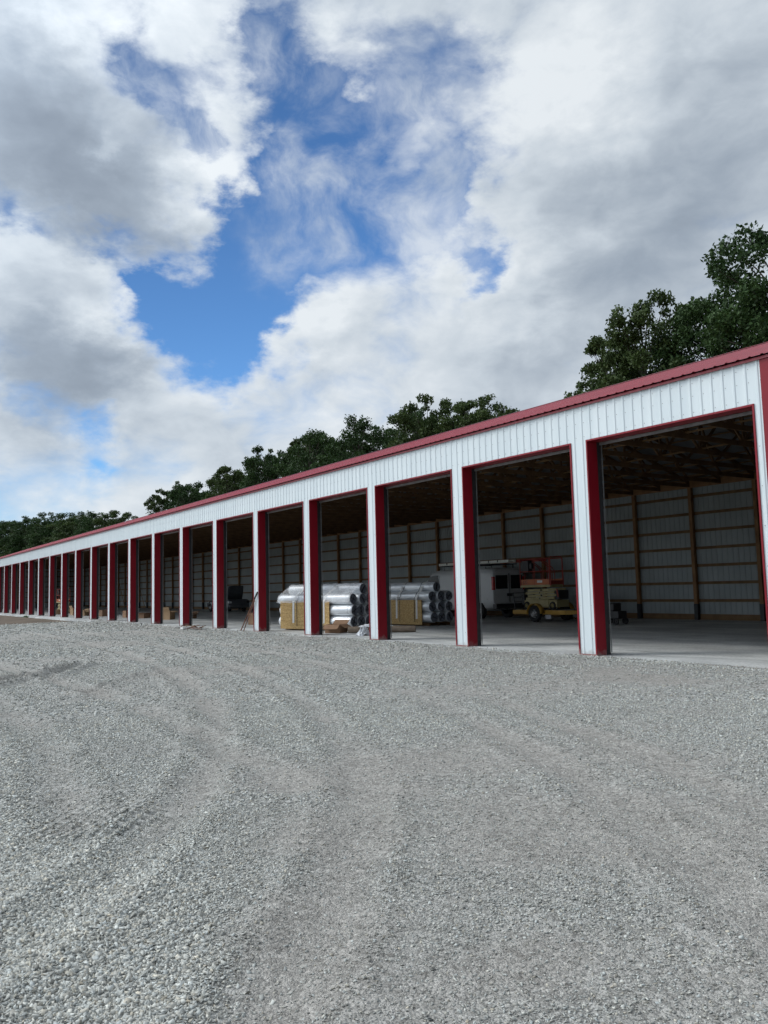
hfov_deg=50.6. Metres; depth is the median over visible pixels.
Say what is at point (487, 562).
ladder
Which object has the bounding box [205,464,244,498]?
broadleaf tree
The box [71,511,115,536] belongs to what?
broadleaf tree
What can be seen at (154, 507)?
broadleaf tree
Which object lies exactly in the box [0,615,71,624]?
dirt strip
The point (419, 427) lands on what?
broadleaf tree
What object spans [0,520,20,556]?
broadleaf tree
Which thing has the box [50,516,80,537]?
broadleaf tree
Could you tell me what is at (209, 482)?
broadleaf tree
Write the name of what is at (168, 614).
cardboard box
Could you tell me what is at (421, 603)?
stack
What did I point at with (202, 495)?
broadleaf tree
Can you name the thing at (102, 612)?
cardboard box
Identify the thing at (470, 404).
broadleaf tree
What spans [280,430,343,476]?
broadleaf tree
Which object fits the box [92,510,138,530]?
broadleaf tree
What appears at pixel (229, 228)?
sky
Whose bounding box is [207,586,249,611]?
pickup truck
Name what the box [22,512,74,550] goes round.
broadleaf tree
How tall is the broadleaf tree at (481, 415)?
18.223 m
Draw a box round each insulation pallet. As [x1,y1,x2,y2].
[278,583,368,630]
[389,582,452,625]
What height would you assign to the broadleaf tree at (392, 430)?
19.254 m
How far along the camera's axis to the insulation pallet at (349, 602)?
30.41 m
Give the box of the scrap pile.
[180,624,205,628]
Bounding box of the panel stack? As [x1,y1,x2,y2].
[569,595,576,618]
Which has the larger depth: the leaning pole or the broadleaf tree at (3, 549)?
the broadleaf tree at (3, 549)
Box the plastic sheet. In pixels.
[356,626,368,635]
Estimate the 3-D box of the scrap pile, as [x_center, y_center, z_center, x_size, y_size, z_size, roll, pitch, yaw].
[-8.292,4.918,34.956,0.730,0.206,2.578,3,-7,-39]
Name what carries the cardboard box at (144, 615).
on the concrete floor
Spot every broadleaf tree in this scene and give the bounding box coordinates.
[0,515,51,554]
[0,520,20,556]
[0,527,41,556]
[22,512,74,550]
[26,524,52,546]
[39,514,96,543]
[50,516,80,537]
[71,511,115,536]
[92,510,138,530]
[143,488,169,514]
[164,481,208,509]
[170,483,201,504]
[200,486,216,499]
[202,467,245,499]
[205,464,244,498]
[237,454,282,485]
[238,445,293,488]
[272,428,344,478]
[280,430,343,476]
[288,434,334,472]
[316,414,393,465]
[335,432,375,458]
[382,406,448,448]
[386,393,453,447]
[437,393,519,431]
[450,399,491,429]
[563,335,642,398]
[593,288,714,389]
[648,287,766,373]
[695,220,767,359]
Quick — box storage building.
[0,342,767,655]
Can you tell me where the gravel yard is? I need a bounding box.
[0,620,767,1023]
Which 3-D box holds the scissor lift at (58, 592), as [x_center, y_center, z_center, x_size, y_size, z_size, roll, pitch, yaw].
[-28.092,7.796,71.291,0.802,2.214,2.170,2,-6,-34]
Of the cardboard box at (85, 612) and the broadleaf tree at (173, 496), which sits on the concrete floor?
the cardboard box at (85, 612)
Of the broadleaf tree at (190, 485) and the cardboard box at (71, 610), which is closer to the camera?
the cardboard box at (71, 610)
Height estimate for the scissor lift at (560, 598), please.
2.214 m
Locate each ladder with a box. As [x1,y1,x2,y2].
[439,560,515,565]
[494,559,545,563]
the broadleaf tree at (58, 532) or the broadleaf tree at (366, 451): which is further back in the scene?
the broadleaf tree at (58, 532)
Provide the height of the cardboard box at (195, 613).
0.410 m
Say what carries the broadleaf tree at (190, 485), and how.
on the ground
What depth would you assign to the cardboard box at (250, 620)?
37.59 m
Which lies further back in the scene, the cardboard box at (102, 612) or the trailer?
the cardboard box at (102, 612)
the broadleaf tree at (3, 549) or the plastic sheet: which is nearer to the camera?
the plastic sheet
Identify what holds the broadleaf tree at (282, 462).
on the ground
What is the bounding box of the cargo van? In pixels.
[427,563,524,618]
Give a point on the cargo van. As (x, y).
(499, 586)
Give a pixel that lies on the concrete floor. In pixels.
(733, 642)
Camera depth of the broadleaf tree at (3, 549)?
236.01 m
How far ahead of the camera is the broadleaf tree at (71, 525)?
183.51 m
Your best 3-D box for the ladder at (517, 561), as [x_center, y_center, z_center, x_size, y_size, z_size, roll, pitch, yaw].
[6.133,2.230,36.977,0.442,0.124,3.000,2,-6,-34]
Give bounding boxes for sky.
[0,0,767,526]
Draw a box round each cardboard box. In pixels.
[69,606,73,614]
[83,609,88,615]
[99,610,106,615]
[139,613,150,617]
[163,607,176,619]
[193,611,199,617]
[248,613,252,624]
[322,620,350,632]
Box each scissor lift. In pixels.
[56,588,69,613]
[519,556,568,609]
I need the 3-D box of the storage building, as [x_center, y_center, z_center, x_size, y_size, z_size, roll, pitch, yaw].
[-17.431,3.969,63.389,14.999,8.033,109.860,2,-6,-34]
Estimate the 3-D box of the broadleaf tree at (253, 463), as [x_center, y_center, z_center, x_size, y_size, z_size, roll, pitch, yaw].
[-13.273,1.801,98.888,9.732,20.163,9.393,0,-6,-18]
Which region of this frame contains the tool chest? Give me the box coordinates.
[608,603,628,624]
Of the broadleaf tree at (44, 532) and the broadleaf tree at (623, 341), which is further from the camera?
the broadleaf tree at (44, 532)
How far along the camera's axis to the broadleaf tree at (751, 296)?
43.45 m
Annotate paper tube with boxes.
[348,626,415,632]
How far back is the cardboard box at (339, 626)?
28.66 m
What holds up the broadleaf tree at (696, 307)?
on the ground
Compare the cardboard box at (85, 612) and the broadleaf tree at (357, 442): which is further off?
the broadleaf tree at (357, 442)
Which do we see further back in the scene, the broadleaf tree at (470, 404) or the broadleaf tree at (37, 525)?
the broadleaf tree at (37, 525)
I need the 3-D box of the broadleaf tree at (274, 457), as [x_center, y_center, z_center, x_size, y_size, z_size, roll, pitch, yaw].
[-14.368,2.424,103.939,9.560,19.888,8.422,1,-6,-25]
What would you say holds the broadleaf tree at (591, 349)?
on the ground
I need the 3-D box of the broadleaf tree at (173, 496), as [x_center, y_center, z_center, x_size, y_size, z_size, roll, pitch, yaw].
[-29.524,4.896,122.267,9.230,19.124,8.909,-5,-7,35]
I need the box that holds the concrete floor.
[0,607,767,670]
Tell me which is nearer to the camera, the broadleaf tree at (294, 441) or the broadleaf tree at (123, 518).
the broadleaf tree at (294, 441)
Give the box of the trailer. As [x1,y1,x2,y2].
[512,592,576,621]
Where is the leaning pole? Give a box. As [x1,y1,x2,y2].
[241,592,257,630]
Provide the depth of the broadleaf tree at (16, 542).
221.45 m

